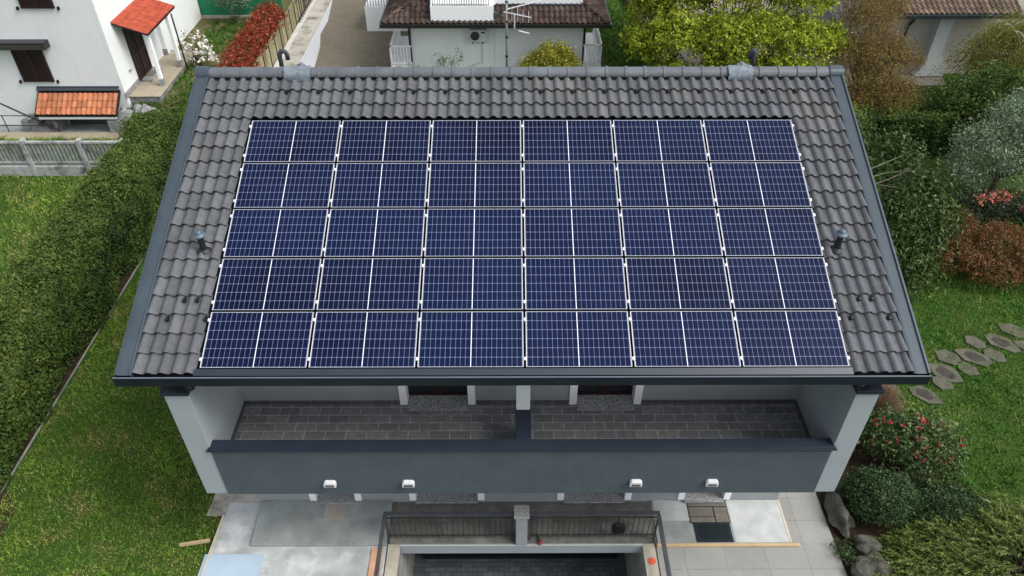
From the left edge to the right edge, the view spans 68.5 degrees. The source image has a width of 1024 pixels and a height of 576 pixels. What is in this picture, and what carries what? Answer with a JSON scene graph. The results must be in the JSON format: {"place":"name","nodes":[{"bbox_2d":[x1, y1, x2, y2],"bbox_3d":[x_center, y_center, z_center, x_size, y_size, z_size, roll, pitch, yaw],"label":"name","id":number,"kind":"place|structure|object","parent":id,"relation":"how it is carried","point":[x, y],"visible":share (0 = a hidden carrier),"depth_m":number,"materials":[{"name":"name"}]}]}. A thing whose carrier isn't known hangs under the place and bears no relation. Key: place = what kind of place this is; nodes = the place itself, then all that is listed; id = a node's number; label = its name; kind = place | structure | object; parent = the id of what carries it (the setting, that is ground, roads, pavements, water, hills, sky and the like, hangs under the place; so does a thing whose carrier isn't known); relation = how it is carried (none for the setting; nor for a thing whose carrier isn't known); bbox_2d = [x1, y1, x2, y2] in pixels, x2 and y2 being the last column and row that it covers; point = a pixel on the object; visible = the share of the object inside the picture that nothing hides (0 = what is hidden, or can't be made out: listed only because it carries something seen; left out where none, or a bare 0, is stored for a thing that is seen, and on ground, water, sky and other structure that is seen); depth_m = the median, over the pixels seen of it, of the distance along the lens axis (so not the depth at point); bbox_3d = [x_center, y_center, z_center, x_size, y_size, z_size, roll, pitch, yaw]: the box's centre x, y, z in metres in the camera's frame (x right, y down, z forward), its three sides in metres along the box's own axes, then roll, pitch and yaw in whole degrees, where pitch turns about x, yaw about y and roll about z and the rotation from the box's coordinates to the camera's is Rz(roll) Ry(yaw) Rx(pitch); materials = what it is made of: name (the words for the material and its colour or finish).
{"place":"outdoors","nodes":[
{"label":"outdoors","id":0,"kind":"place"},
{"bbox_2d":[0,124,110,131],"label":"side path","id":1,"kind":"structure","parent":0,"point":[87,128],"depth_m":31.54,"materials":[{"name":"grey concrete"}]},
{"bbox_2d":[0,128,119,149],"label":"grass","id":2,"kind":"structure","parent":0,"point":[51,138],"depth_m":30.61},
{"bbox_2d":[0,132,121,139],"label":"pavement","id":3,"kind":"structure","parent":0,"point":[20,135],"depth_m":31.02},
{"bbox_2d":[0,259,222,575],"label":"grass","id":4,"kind":"structure","parent":0,"point":[37,485],"depth_m":18.03,"materials":[{"name":"plant"}]},
{"bbox_2d":[163,16,280,100],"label":"grass","id":5,"kind":"structure","parent":0,"point":[217,37],"depth_m":35.90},
{"bbox_2d":[173,30,218,65],"bbox_3d":[-14.090,-10.758,33.605,2.326,1.742,1.930,17,43,19],"label":"magnolia","id":6,"kind":"object","parent":5,"relation":"on","point":[199,51],"visible":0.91,"depth_m":33.42,"materials":[{"name":"white plant"}]},
{"bbox_2d":[279,0,330,66],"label":"path","id":7,"kind":"structure","parent":0,"point":[302,39],"depth_m":39.35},
{"bbox_2d":[315,0,410,66],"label":"driveway","id":8,"kind":"structure","parent":0,"point":[347,39],"depth_m":38.77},
{"bbox_2d":[300,0,331,66],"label":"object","id":9,"kind":"object","parent":8,"relation":"on","point":[310,55],"visible":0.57,"depth_m":38.26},
{"bbox_2d":[0,0,1023,575],"bbox_3d":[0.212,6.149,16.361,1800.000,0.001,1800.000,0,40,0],"label":"ground","id":10,"kind":"structure","parent":0,"point":[190,530],"depth_m":19.02,"materials":[{"name":"plant"}]},
{"bbox_2d":[0,486,16,539],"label":"soil patch","id":11,"kind":"object","parent":10,"relation":"on","point":[4,493],"visible":0.5,"depth_m":17.48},
{"bbox_2d":[0,174,83,286],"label":"grass","id":12,"kind":"structure","parent":10,"relation":"on","point":[6,224],"depth_m":27.03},
{"bbox_2d":[0,138,121,175],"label":"concrete fence","id":13,"kind":"object","parent":10,"relation":"on","point":[31,165],"visible":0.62,"depth_m":28.26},
{"bbox_2d":[1,252,145,492],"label":"kerb","id":14,"kind":"structure","parent":10,"relation":"on","point":[41,425],"depth_m":20.57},
{"bbox_2d":[0,231,151,485],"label":"hedge bed","id":15,"kind":"object","parent":10,"relation":"on","point":[121,285],"depth_m":20.98,"materials":[{"name":"soil"}]},
{"bbox_2d":[0,109,183,494],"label":"hedge","id":16,"kind":"object","parent":15,"relation":"on","point":[53,298],"visible":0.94,"depth_m":21.95,"materials":[{"name":"green plant"}]},
{"bbox_2d":[0,0,200,132],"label":"white house","id":17,"kind":"structure","parent":10,"relation":"on","point":[65,63],"depth_m":30.56,"materials":[{"name":"paint"}]},
{"bbox_2d":[122,29,151,79],"bbox_3d":[-15.869,-10.144,31.892,0.082,2.220,1.340,0,40,0],"label":"entrance door","id":18,"kind":"structure","parent":17,"relation":"in","point":[135,41],"depth_m":31.91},
{"bbox_2d":[103,94,187,155],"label":"grass","id":19,"kind":"structure","parent":10,"relation":"on","point":[180,103],"depth_m":31.33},
{"bbox_2d":[206,493,231,515],"bbox_3d":[-6.845,4.862,17.835,0.440,0.001,1.240,0,40,0],"label":"kerb strip","id":20,"kind":"object","parent":10,"relation":"on","point":[225,500],"visible":0.4,"depth_m":17.59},
{"bbox_2d":[156,0,294,115],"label":"back yard","id":21,"kind":"structure","parent":10,"relation":"on","point":[201,24],"depth_m":36.75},
{"bbox_2d":[197,0,283,17],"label":"green fence","id":22,"kind":"object","parent":21,"relation":"on","point":[205,7],"visible":0.14,"depth_m":38.32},
{"bbox_2d":[217,0,289,66],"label":"red hedge","id":23,"kind":"object","parent":21,"relation":"on","point":[245,48],"visible":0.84,"depth_m":34.42,"materials":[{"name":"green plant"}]},
{"bbox_2d":[253,0,307,66],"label":"reed fence","id":24,"kind":"object","parent":10,"relation":"on","point":[280,41],"visible":0.54,"depth_m":37.42,"materials":[{"name":"wood"}]},
{"bbox_2d":[273,0,315,66],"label":"kerb","id":25,"kind":"structure","parent":10,"relation":"on","point":[294,34],"depth_m":39.40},
{"bbox_2d":[211,502,390,575],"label":"terrace","id":26,"kind":"structure","parent":10,"relation":"on","point":[236,531],"depth_m":16.66,"materials":[{"name":"concrete"}]},
{"bbox_2d":[198,554,264,575],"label":"blue board","id":27,"kind":"object","parent":26,"relation":"on","point":[233,564],"visible":1,"depth_m":16.39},
{"bbox_2d":[250,500,392,546],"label":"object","id":28,"kind":"object","parent":26,"relation":"on","point":[290,523],"visible":1,"depth_m":17.07,"materials":[{"name":"grey concrete"}]},
{"bbox_2d":[322,503,347,519],"bbox_3d":[-4.078,5.125,17.369,0.510,0.016,0.510,0,40,0],"label":"floor tile","id":29,"kind":"object","parent":28,"relation":"on","point":[334,511],"visible":1,"depth_m":17.32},
{"bbox_2d":[384,544,404,575],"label":"ramp wall","id":30,"kind":"structure","parent":10,"relation":"on","point":[394,566],"depth_m":16.58,"materials":[{"name":"concrete"}]},
{"bbox_2d":[374,516,389,575],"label":"iron railing","id":31,"kind":"object","parent":30,"relation":"on","point":[379,550],"visible":1,"depth_m":15.73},
{"bbox_2d":[364,0,611,66],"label":"pale house","id":32,"kind":"structure","parent":10,"relation":"on","point":[441,27],"depth_m":34.03,"materials":[{"name":"white paint"}]},
{"bbox_2d":[466,28,486,66],"bbox_3d":[-1.818,-10.903,34.446,1.314,1.973,0.330,0,40,0],"label":"air conditioner","id":33,"kind":"object","parent":32,"relation":"attached to","point":[477,34],"visible":0.88,"depth_m":33.87,"materials":[{"name":"metal"}]},
{"bbox_2d":[413,554,626,575],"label":"ramp","id":34,"kind":"structure","parent":10,"relation":"on","point":[519,567],"depth_m":19.21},
{"bbox_2d":[112,65,931,575],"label":"house","id":35,"kind":"structure","parent":10,"relation":"on","point":[578,435],"depth_m":14.29,"materials":[{"name":"tile"}]},
{"bbox_2d":[199,312,313,367],"bbox_3d":[-4.243,0.861,12.520,1.765,0.049,1.014,0,61,0],"label":"solar panel","id":36,"kind":"object","parent":35,"relation":"attached to","point":[257,339],"visible":1,"depth_m":12.50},
{"bbox_2d":[211,259,321,310],"bbox_3d":[-4.247,-0.065,13.032,1.765,0.050,1.014,0,61,0],"label":"solar panel","id":37,"kind":"object","parent":35,"relation":"attached to","point":[267,284],"visible":1,"depth_m":13.00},
{"bbox_2d":[223,209,328,257],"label":"solar panel","id":38,"kind":"object","parent":35,"relation":"attached to","point":[276,233],"visible":1,"depth_m":13.52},
{"bbox_2d":[233,163,334,208],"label":"solar panel","id":39,"kind":"object","parent":35,"relation":"attached to","point":[285,185],"visible":1,"depth_m":14.04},
{"bbox_2d":[243,121,340,162],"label":"solar panel","id":40,"kind":"object","parent":35,"relation":"attached to","point":[292,141],"visible":1,"depth_m":14.54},
{"bbox_2d":[283,62,310,80],"bbox_3d":[-4.389,-4.456,15.447,0.561,0.276,0.375,0,40,0],"label":"foil wrap","id":41,"kind":"object","parent":35,"relation":"on","point":[300,71],"visible":1,"depth_m":15.34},
{"bbox_2d":[308,312,418,367],"bbox_3d":[-2.468,0.857,12.524,1.765,0.049,1.014,0,61,0],"label":"solar panel","id":42,"kind":"object","parent":35,"relation":"attached to","point":[364,339],"visible":1,"depth_m":12.50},
{"bbox_2d":[316,258,421,310],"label":"solar panel","id":43,"kind":"object","parent":35,"relation":"attached to","point":[362,284],"visible":1,"depth_m":13.01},
{"bbox_2d":[323,209,424,257],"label":"solar panel","id":44,"kind":"object","parent":35,"relation":"attached to","point":[375,232],"visible":1,"depth_m":13.52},
{"bbox_2d":[330,163,427,207],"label":"solar panel","id":45,"kind":"object","parent":35,"relation":"attached to","point":[380,185],"visible":1,"depth_m":14.04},
{"bbox_2d":[336,120,430,162],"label":"solar panel","id":46,"kind":"object","parent":35,"relation":"attached to","point":[396,141],"visible":1,"depth_m":14.55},
{"bbox_2d":[408,386,467,394],"bbox_3d":[-1.515,1.385,14.903,1.240,2.200,0.075,0,40,0],"label":"door","id":47,"kind":"structure","parent":35,"relation":"in","point":[413,390],"depth_m":15.49,"materials":[{"name":"black glass"}]},
{"bbox_2d":[416,311,523,367],"bbox_3d":[-0.693,0.853,12.528,1.765,0.049,1.014,0,61,0],"label":"solar panel","id":48,"kind":"object","parent":35,"relation":"attached to","point":[470,339],"visible":1,"depth_m":12.50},
{"bbox_2d":[420,258,522,309],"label":"solar panel","id":49,"kind":"object","parent":35,"relation":"attached to","point":[472,283],"visible":1,"depth_m":13.02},
{"bbox_2d":[423,209,521,256],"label":"solar panel","id":50,"kind":"object","parent":35,"relation":"attached to","point":[473,232],"visible":1,"depth_m":13.53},
{"bbox_2d":[426,163,521,207],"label":"solar panel","id":51,"kind":"object","parent":35,"relation":"attached to","point":[475,185],"visible":1,"depth_m":14.04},
{"bbox_2d":[429,120,520,162],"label":"solar panel","id":52,"kind":"object","parent":35,"relation":"attached to","point":[476,140],"visible":1,"depth_m":14.55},
{"bbox_2d":[415,500,624,558],"bbox_3d":[0.205,6.046,18.733,5.424,2.300,0.200,0,40,0],"label":"garage door","id":53,"kind":"structure","parent":35,"relation":"attached to","point":[519,555],"depth_m":19.37,"materials":[{"name":"metal"}]},
{"bbox_2d":[389,501,653,549],"bbox_3d":[0.208,5.495,17.343,6.000,0.335,1.090,0,40,0],"label":"landing","id":54,"kind":"object","parent":35,"relation":"attached to","point":[543,506],"visible":0.5,"depth_m":17.19,"materials":[{"name":"concrete"}]},
{"bbox_2d":[383,511,513,539],"bbox_3d":[-1.366,5.254,16.541,2.810,1.058,0.085,0,40,0],"label":"iron railing","id":55,"kind":"object","parent":54,"relation":"on","point":[452,513],"visible":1,"depth_m":16.31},
{"bbox_2d":[400,543,642,552],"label":"ramp beam","id":56,"kind":"structure","parent":54,"relation":"attached to","point":[538,548],"depth_m":16.86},
{"bbox_2d":[514,505,529,545],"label":"gate pillar","id":57,"kind":"structure","parent":54,"relation":"on","point":[521,515],"depth_m":16.23,"materials":[{"name":"concrete"}]},
{"bbox_2d":[529,511,659,539],"bbox_3d":[1.784,5.247,16.549,2.810,1.058,0.085,0,40,0],"label":"iron railing","id":58,"kind":"object","parent":54,"relation":"on","point":[594,513],"visible":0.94,"depth_m":16.31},
{"bbox_2d":[504,0,543,66],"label":"antenna mast","id":59,"kind":"object","parent":35,"relation":"on","point":[506,12],"visible":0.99,"depth_m":15.31,"materials":[{"name":"metal"}]},
{"bbox_2d":[521,120,613,161],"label":"solar panel","id":60,"kind":"object","parent":35,"relation":"attached to","point":[567,140],"visible":1,"depth_m":14.56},
{"bbox_2d":[522,163,617,207],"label":"solar panel","id":61,"kind":"object","parent":35,"relation":"attached to","point":[570,185],"visible":1,"depth_m":14.04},
{"bbox_2d":[522,209,622,256],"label":"solar panel","id":62,"kind":"object","parent":35,"relation":"attached to","point":[572,232],"visible":1,"depth_m":13.53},
{"bbox_2d":[523,258,626,309],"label":"solar panel","id":63,"kind":"object","parent":35,"relation":"attached to","point":[574,283],"visible":1,"depth_m":13.02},
{"bbox_2d":[524,311,631,367],"bbox_3d":[1.082,0.849,12.533,1.765,0.049,1.014,0,61,0],"label":"solar panel","id":64,"kind":"object","parent":35,"relation":"attached to","point":[571,339],"visible":1,"depth_m":12.51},
{"bbox_2d":[577,385,632,394],"bbox_3d":[1.900,1.378,14.911,1.170,2.200,0.075,0,40,0],"label":"door","id":65,"kind":"structure","parent":35,"relation":"in","point":[582,389],"depth_m":15.51,"materials":[{"name":"black glass"}]},
{"bbox_2d":[612,120,707,161],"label":"solar panel","id":66,"kind":"object","parent":35,"relation":"attached to","point":[659,140],"visible":1,"depth_m":14.56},
{"bbox_2d":[616,163,714,207],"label":"solar panel","id":67,"kind":"object","parent":35,"relation":"attached to","point":[665,185],"visible":1,"depth_m":14.05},
{"bbox_2d":[620,208,722,256],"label":"solar panel","id":68,"kind":"object","parent":35,"relation":"attached to","point":[681,232],"visible":1,"depth_m":13.54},
{"bbox_2d":[624,258,731,309],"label":"solar panel","id":69,"kind":"object","parent":35,"relation":"attached to","point":[677,283],"visible":1,"depth_m":13.02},
{"bbox_2d":[629,311,740,366],"bbox_3d":[2.857,0.845,12.537,1.765,0.049,1.014,0,61,0],"label":"solar panel","id":70,"kind":"object","parent":35,"relation":"attached to","point":[684,338],"visible":1,"depth_m":12.51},
{"bbox_2d":[728,62,752,79],"bbox_3d":[4.683,-4.476,15.470,0.520,0.276,0.375,0,40,0],"label":"foil wrap","id":71,"kind":"object","parent":35,"relation":"on","point":[740,70],"visible":1,"depth_m":15.37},
{"bbox_2d":[702,120,800,161],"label":"solar panel","id":72,"kind":"object","parent":35,"relation":"attached to","point":[750,140],"visible":1,"depth_m":14.56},
{"bbox_2d":[709,162,811,207],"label":"solar panel","id":73,"kind":"object","parent":35,"relation":"attached to","point":[759,185],"visible":1,"depth_m":14.05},
{"bbox_2d":[717,208,823,256],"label":"solar panel","id":74,"kind":"object","parent":35,"relation":"attached to","point":[769,232],"visible":1,"depth_m":13.54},
{"bbox_2d":[725,258,835,309],"bbox_3d":[4.644,-0.084,13.055,1.797,0.050,1.014,0,61,0],"label":"solar panel","id":75,"kind":"object","parent":35,"relation":"attached to","point":[779,283],"visible":1,"depth_m":13.02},
{"bbox_2d":[733,311,849,366],"bbox_3d":[4.647,0.842,12.542,1.797,0.049,1.014,0,61,0],"label":"solar panel","id":76,"kind":"object","parent":35,"relation":"attached to","point":[790,338],"visible":1,"depth_m":12.52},
{"bbox_2d":[513,36,583,66],"bbox_3d":[1.683,-9.928,33.395,3.305,2.636,2.473,0,40,0],"label":"yellow shrub","id":77,"kind":"object","parent":10,"relation":"on","point":[554,56],"visible":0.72,"depth_m":32.91,"materials":[{"name":"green plant"}]},
{"bbox_2d":[637,544,659,575],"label":"ramp wall","id":78,"kind":"structure","parent":10,"relation":"on","point":[645,568],"depth_m":16.63,"materials":[{"name":"concrete"}]},
{"bbox_2d":[653,515,671,575],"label":"iron railing","id":79,"kind":"object","parent":78,"relation":"on","point":[659,524],"visible":1,"depth_m":15.77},
{"bbox_2d":[619,0,856,80],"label":"spring tree","id":80,"kind":"object","parent":10,"relation":"on","point":[786,34],"visible":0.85,"depth_m":29.82,"materials":[{"name":"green plant"}]},
{"bbox_2d":[812,0,938,135],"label":"budding tree","id":81,"kind":"object","parent":10,"relation":"on","point":[862,86],"visible":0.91,"depth_m":30.18,"materials":[{"name":"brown plant"}]},
{"bbox_2d":[852,99,966,158],"bbox_3d":[15.370,-6.326,29.727,4.405,1.896,1.988,0,40,0],"label":"dark hedge","id":82,"kind":"object","parent":10,"relation":"on","point":[936,129],"visible":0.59,"depth_m":29.06,"materials":[{"name":"green plant"}]},
{"bbox_2d":[854,104,971,310],"bbox_3d":[12.322,-3.158,24.323,3.806,3.999,7.851,0,40,0],"label":"laurel tree","id":83,"kind":"object","parent":10,"relation":"on","point":[911,242],"visible":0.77,"depth_m":23.05,"materials":[{"name":"green plant"}]},
{"bbox_2d":[815,424,1023,575],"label":"planting bed","id":84,"kind":"object","parent":10,"relation":"on","point":[856,459],"visible":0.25,"depth_m":17.42,"materials":[{"name":"soil"}]},
{"bbox_2d":[824,492,854,538],"bbox_3d":[7.507,5.205,17.243,0.596,0.810,1.219,0,40,0],"label":"rock","id":85,"kind":"object","parent":84,"relation":"on","point":[841,519],"visible":0.93,"depth_m":17.02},
{"bbox_2d":[829,536,863,564],"bbox_3d":[7.371,5.763,16.513,0.663,0.412,0.715,-11,41,-13],"label":"ivy clump","id":86,"kind":"object","parent":84,"relation":"on","point":[844,549],"visible":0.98,"depth_m":16.50,"materials":[{"name":"green plant"}]},
{"bbox_2d":[852,534,882,555],"bbox_3d":[7.853,5.758,16.656,0.605,0.555,0.465,0,40,0],"label":"rock","id":87,"kind":"object","parent":84,"relation":"on","point":[864,544],"visible":0.81,"depth_m":16.54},
{"bbox_2d":[851,550,893,575],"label":"rock","id":88,"kind":"object","parent":84,"relation":"on","point":[867,564],"visible":0.99,"depth_m":16.03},
{"bbox_2d":[837,464,923,529],"bbox_3d":[8.357,4.663,17.035,1.795,1.281,1.761,0,40,0],"label":"box bush","id":89,"kind":"object","parent":84,"relation":"on","point":[878,494],"visible":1,"depth_m":16.76,"materials":[{"name":"green plant"}]},
{"bbox_2d":[864,385,905,434],"bbox_3d":[9.259,3.044,19.091,1.781,1.255,1.774,0,40,0],"label":"dry shrub","id":90,"kind":"object","parent":84,"relation":"on","point":[885,397],"visible":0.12,"depth_m":19.00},
{"bbox_2d":[853,398,978,491],"bbox_3d":[9.571,3.598,18.009,2.449,1.814,2.938,-23,45,-25],"label":"camellia","id":91,"kind":"object","parent":84,"relation":"on","point":[893,439],"visible":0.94,"depth_m":17.64,"materials":[{"name":"green plant"}]},
{"bbox_2d":[856,487,1023,575],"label":"juniper","id":92,"kind":"object","parent":84,"relation":"on","point":[1002,524],"visible":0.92,"depth_m":16.07,"materials":[{"name":"green plant"}]},
{"bbox_2d":[905,477,994,530],"bbox_3d":[9.789,4.889,16.963,2.002,1.090,1.390,0,40,0],"label":"box bush","id":93,"kind":"object","parent":84,"relation":"on","point":[940,501],"visible":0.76,"depth_m":16.76,"materials":[{"name":"green plant"}]},
{"bbox_2d":[909,385,942,404],"bbox_3d":[11.117,2.885,20.186,0.900,0.058,0.504,32,50,32],"label":"stepping stone","id":94,"kind":"object","parent":10,"relation":"on","point":[919,392],"visible":0.99,"depth_m":20.16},
{"bbox_2d":[829,0,1023,75],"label":"beige house","id":95,"kind":"structure","parent":10,"relation":"on","point":[942,24],"depth_m":34.21,"materials":[{"name":"beige tile"}]},
{"bbox_2d":[928,363,963,382],"bbox_3d":[11.973,2.347,20.824,0.750,0.058,0.721,0,40,0],"label":"stepping stone","id":96,"kind":"object","parent":10,"relation":"on","point":[941,370],"visible":0.91,"depth_m":20.80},
{"bbox_2d":[935,349,961,365],"bbox_3d":[12.356,1.961,21.288,0.713,0.050,0.529,21,44,23],"label":"stepping stone","id":97,"kind":"object","parent":10,"relation":"on","point":[942,357],"visible":1,"depth_m":21.25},
{"bbox_2d":[912,177,1023,231],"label":"azalea","id":98,"kind":"object","parent":10,"relation":"on","point":[990,203],"visible":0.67,"depth_m":24.81,"materials":[{"name":"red plant"}]},
{"bbox_2d":[920,0,1023,97],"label":"willow","id":99,"kind":"object","parent":10,"relation":"on","point":[1004,39],"visible":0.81,"depth_m":30.88,"materials":[{"name":"green plant"}]},
{"bbox_2d":[921,49,1023,142],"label":"tall hedge","id":100,"kind":"object","parent":10,"relation":"on","point":[966,100],"visible":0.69,"depth_m":29.00,"materials":[{"name":"green plant"}]},
{"bbox_2d":[953,348,992,367],"bbox_3d":[13.045,1.954,21.290,1.011,0.058,0.566,28,48,29],"label":"stepping stone","id":101,"kind":"object","parent":10,"relation":"on","point":[980,360],"visible":1,"depth_m":21.25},
{"bbox_2d":[926,206,1023,291],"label":"maple bush","id":102,"kind":"object","parent":10,"relation":"on","point":[977,234],"visible":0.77,"depth_m":23.26,"materials":[{"name":"red plant"}]},
{"bbox_2d":[935,83,1023,193],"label":"olive tree","id":103,"kind":"object","parent":10,"relation":"on","point":[1005,154],"visible":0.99,"depth_m":25.93,"materials":[{"name":"green plant"}]},
{"bbox_2d":[983,333,1020,352],"bbox_3d":[14.173,1.583,21.730,0.999,0.058,0.534,23,45,25],"label":"stepping stone","id":104,"kind":"object","parent":10,"relation":"on","point":[994,340],"visible":1,"depth_m":21.68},
{"bbox_2d":[586,0,655,66],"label":"grass","id":105,"kind":"structure","parent":0,"point":[606,46],"depth_m":38.27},
{"bbox_2d":[649,491,846,575],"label":"paved terrace","id":106,"kind":"structure","parent":0,"point":[813,554],"depth_m":16.60,"materials":[{"name":"tile"}]},
{"bbox_2d":[651,500,789,542],"bbox_3d":[4.733,5.351,17.223,2.950,0.041,1.117,0,40,0],"label":"screed","id":107,"kind":"object","parent":106,"relation":"on","point":[679,531],"visible":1,"depth_m":16.99,"materials":[{"name":"grey concrete"}]},
{"bbox_2d":[653,500,689,520],"bbox_3d":[3.687,5.152,17.421,0.760,0.006,0.544,0,40,0],"label":"screed pad","id":108,"kind":"object","parent":107,"relation":"on","point":[673,510],"visible":1,"depth_m":17.43,"materials":[{"name":"white concrete"}]},
{"bbox_2d":[686,500,729,522],"bbox_3d":[4.527,5.172,17.396,0.920,0.006,0.603,0,40,0],"label":"board bedding","id":109,"kind":"object","parent":107,"relation":"on","point":[713,512],"visible":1,"depth_m":17.35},
{"bbox_2d":[688,507,713,516],"bbox_3d":[4.367,5.173,17.377,0.560,0.016,0.245,0,40,0],"label":"sample board","id":110,"kind":"object","parent":109,"relation":"on","point":[700,511],"visible":1,"depth_m":17.36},
{"bbox_2d":[693,523,733,541],"bbox_3d":[4.549,5.519,16.973,0.820,0.022,0.480,0,40,0],"label":"door mat","id":111,"kind":"object","parent":107,"relation":"on","point":[713,532],"depth_m":16.96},
{"bbox_2d":[726,500,789,542],"bbox_3d":[5.607,5.328,17.212,1.198,0.006,1.104,0,40,0],"label":"screed patch","id":112,"kind":"object","parent":107,"relation":"on","point":[756,521],"visible":1,"depth_m":17.19,"materials":[{"name":"white concrete"}]},
{"bbox_2d":[657,543,799,547],"bbox_3d":[4.820,5.732,16.752,3.180,0.066,0.065,0,40,0],"label":"timber plank","id":113,"kind":"object","parent":106,"relation":"on","point":[659,545],"visible":1,"depth_m":16.73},
{"bbox_2d":[643,0,944,84],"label":"lane","id":114,"kind":"structure","parent":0,"point":[928,80],"depth_m":37.60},
{"bbox_2d":[880,191,1023,507],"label":"grass","id":115,"kind":"structure","parent":0,"point":[941,338],"depth_m":20.83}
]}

